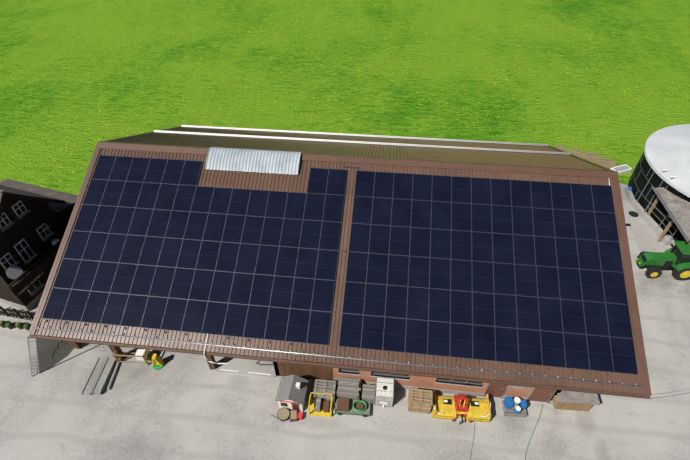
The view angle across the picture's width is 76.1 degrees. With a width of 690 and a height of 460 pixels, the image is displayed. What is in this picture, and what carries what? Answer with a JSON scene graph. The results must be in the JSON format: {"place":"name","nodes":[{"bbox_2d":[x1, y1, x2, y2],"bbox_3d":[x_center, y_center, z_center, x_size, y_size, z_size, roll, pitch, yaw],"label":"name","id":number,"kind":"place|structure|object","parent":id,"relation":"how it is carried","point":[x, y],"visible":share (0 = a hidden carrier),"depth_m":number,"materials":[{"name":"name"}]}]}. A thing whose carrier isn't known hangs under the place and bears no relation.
{"place":"outdoors","nodes":[
{"label":"outdoors","id":0,"kind":"place"},
{"bbox_2d":[152,354,164,369],"bbox_3d":[-11.397,7.892,26.647,0.709,0.966,0.720,0,43,1],"label":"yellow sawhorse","id":1,"kind":"object","parent":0,"point":[158,362],"visible":1,"depth_m":26.69,"materials":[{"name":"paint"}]},
{"bbox_2d":[272,408,302,421],"bbox_3d":[-3.253,10.288,24.472,1.809,0.305,0.720,4,43,5],"label":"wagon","id":2,"kind":"object","parent":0,"point":[283,414],"visible":0.98,"depth_m":24.37,"materials":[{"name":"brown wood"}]},
{"bbox_2d":[0,0,689,194],"bbox_3d":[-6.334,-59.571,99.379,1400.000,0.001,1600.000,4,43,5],"label":"meadow","id":3,"kind":"structure","parent":0,"point":[605,83],"depth_m":57.74,"materials":[{"name":"green plant"}]},
{"bbox_2d":[627,124,689,240],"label":"slurry tank","id":4,"kind":"object","parent":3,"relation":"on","point":[664,161],"visible":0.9,"depth_m":35.74,"materials":[{"name":"metal"}]},
{"bbox_2d":[0,219,689,459],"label":"yard concrete","id":5,"kind":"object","parent":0,"point":[182,406],"depth_m":24.43,"materials":[{"name":"grey concrete"}]},
{"bbox_2d":[0,320,30,330],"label":"bushes","id":6,"kind":"object","parent":5,"relation":"on","point":[10,325],"visible":0.98,"depth_m":28.69,"materials":[{"name":"green plant"}]},
{"bbox_2d":[0,306,34,325],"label":"terrace fence","id":7,"kind":"object","parent":5,"relation":"on","point":[19,315],"visible":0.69,"depth_m":29.11,"materials":[{"name":"brown wood"}]},
{"bbox_2d":[27,334,39,376],"bbox_3d":[-18.062,7.261,25.547,1.709,3.486,0.076,-20,47,-20],"label":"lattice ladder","id":8,"kind":"object","parent":5,"relation":"on","point":[30,359],"visible":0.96,"depth_m":25.57,"materials":[{"name":"metal"}]},
{"bbox_2d":[0,179,77,310],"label":"chalet house","id":9,"kind":"structure","parent":5,"relation":"on","point":[34,220],"depth_m":28.82,"materials":[{"name":"brown wood"}]},
{"bbox_2d":[36,335,74,373],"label":"wall","id":10,"kind":"structure","parent":5,"relation":"on","point":[51,353],"depth_m":27.66,"materials":[{"name":"concrete"}]},
{"bbox_2d":[81,357,120,394],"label":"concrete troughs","id":11,"kind":"object","parent":5,"relation":"on","point":[99,377],"visible":0.92,"depth_m":26.19,"materials":[{"name":"grey concrete"}]},
{"bbox_2d":[113,347,151,365],"bbox_3d":[-12.921,7.655,26.865,1.870,1.000,0.670,2,43,3],"label":"workbench","id":12,"kind":"object","parent":5,"relation":"on","point":[141,354],"visible":0.65,"depth_m":26.73,"materials":[{"name":"brown wood"}]},
{"bbox_2d":[275,375,308,411],"bbox_3d":[-2.947,9.141,24.729,1.580,1.625,1.450,5,43,6],"label":"playhouse","id":13,"kind":"object","parent":5,"relation":"on","point":[291,392],"visible":1,"depth_m":24.35,"materials":[{"name":"white"}]},
{"bbox_2d":[71,338,562,403],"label":"barn walls","id":14,"kind":"structure","parent":5,"relation":"on","point":[275,369],"depth_m":25.29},
{"bbox_2d":[28,126,651,398],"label":"barn roof","id":15,"kind":"structure","parent":14,"relation":"on","point":[559,168],"depth_m":26.24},
{"bbox_2d":[205,147,301,174],"bbox_3d":[-5.760,-4.440,27.882,5.945,0.776,1.724,4,43,5],"label":"ridge skylight","id":16,"kind":"object","parent":15,"relation":"on","point":[258,160],"visible":1,"depth_m":27.67,"materials":[{"name":"plastic"}]},
{"bbox_2d":[45,166,607,375],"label":"panel clamps","id":17,"kind":"object","parent":15,"relation":"attached to","point":[344,348],"visible":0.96,"depth_m":23.86,"materials":[{"name":"white paint"}]},
{"bbox_2d":[42,155,637,374],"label":"solar panels","id":18,"kind":"object","parent":15,"relation":"on","point":[515,271],"visible":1,"depth_m":24.90,"materials":[{"name":"blue glass"}]},
{"bbox_2d":[34,125,645,387],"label":"roof snow guards","id":19,"kind":"object","parent":15,"relation":"on","point":[396,144],"visible":0.94,"depth_m":33.29,"materials":[{"name":"metal"}]},
{"bbox_2d":[308,392,332,416],"bbox_3d":[-1.344,9.723,24.546,1.260,1.005,0.860,3,43,4],"label":"yellow stillage","id":20,"kind":"object","parent":5,"relation":"on","point":[317,407],"visible":0.96,"depth_m":24.56,"materials":[{"name":"paint"}]},
{"bbox_2d":[313,379,336,402],"bbox_3d":[-1.108,9.228,25.355,1.278,1.408,1.121,4,43,5],"label":"pallet stack","id":21,"kind":"object","parent":5,"relation":"on","point":[326,386],"visible":0.83,"depth_m":24.83,"materials":[{"name":"grey wood"}]},
{"bbox_2d":[335,398,370,416],"bbox_3d":[0.444,9.902,24.657,1.960,0.570,0.795,3,43,4],"label":"cart","id":22,"kind":"object","parent":5,"relation":"on","point":[351,407],"visible":1,"depth_m":24.51,"materials":[{"name":"green paint"}]},
{"bbox_2d":[336,377,375,403],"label":"pallets","id":23,"kind":"object","parent":5,"relation":"on","point":[349,388],"visible":0.83,"depth_m":24.85,"materials":[{"name":"grey wood"}]},
{"bbox_2d":[375,377,393,407],"bbox_3d":[2.227,9.212,24.924,1.002,1.190,1.276,4,43,5],"label":"ibc container","id":24,"kind":"object","parent":5,"relation":"on","point":[384,394],"visible":0.98,"depth_m":24.59,"materials":[{"name":"plastic"}]},
{"bbox_2d":[408,388,432,413],"bbox_3d":[4.200,9.585,24.819,1.254,1.553,1.122,4,43,5],"label":"pallet stack","id":25,"kind":"object","parent":5,"relation":"on","point":[420,400],"visible":1,"depth_m":24.28,"materials":[{"name":"brown wood"}]},
{"bbox_2d":[432,390,490,424],"bbox_3d":[6.434,9.750,24.281,3.207,1.230,1.582,3,43,4],"label":"yellow mower attachment","id":26,"kind":"object","parent":5,"relation":"on","point":[454,407],"visible":1,"depth_m":24.27,"materials":[{"name":"yellow metal"}]},
{"bbox_2d":[501,397,526,417],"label":"barrels on pallet","id":27,"kind":"object","parent":5,"relation":"on","point":[516,406],"visible":1,"depth_m":24.37,"materials":[{"name":"plastic"}]},
{"bbox_2d":[552,387,599,410],"bbox_3d":[12.697,9.377,24.551,2.195,1.329,1.100,3,43,4],"label":"wooden crate","id":28,"kind":"object","parent":5,"relation":"on","point":[571,400],"visible":0.75,"depth_m":24.09,"materials":[{"name":"brown wood"}]},
{"bbox_2d":[470,392,689,459],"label":"cables","id":29,"kind":"object","parent":5,"relation":"on","point":[538,420],"visible":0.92,"depth_m":23.41,"materials":[{"name":"green"}]},
{"bbox_2d":[610,164,676,244],"bbox_3d":[24.468,-3.039,37.538,3.585,1.574,10.614,4,43,5],"label":"tank kerb railing","id":30,"kind":"object","parent":5,"relation":"on","point":[651,223],"visible":0.9,"depth_m":36.59,"materials":[{"name":"grey concrete"}]},
{"bbox_2d":[636,241,689,280],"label":"tractor","id":31,"kind":"object","parent":5,"relation":"on","point":[676,258],"visible":1,"depth_m":31.18,"materials":[{"name":"green paint"}]},
{"bbox_2d":[647,187,689,243],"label":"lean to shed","id":32,"kind":"object","parent":5,"relation":"on","point":[677,208],"visible":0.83,"depth_m":32.77,"materials":[{"name":"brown wood"}]},
{"bbox_2d":[620,183,678,251],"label":"concrete pavement","id":33,"kind":"structure","parent":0,"point":[645,236],"depth_m":35.13,"materials":[{"name":"grey concrete"}]}
]}

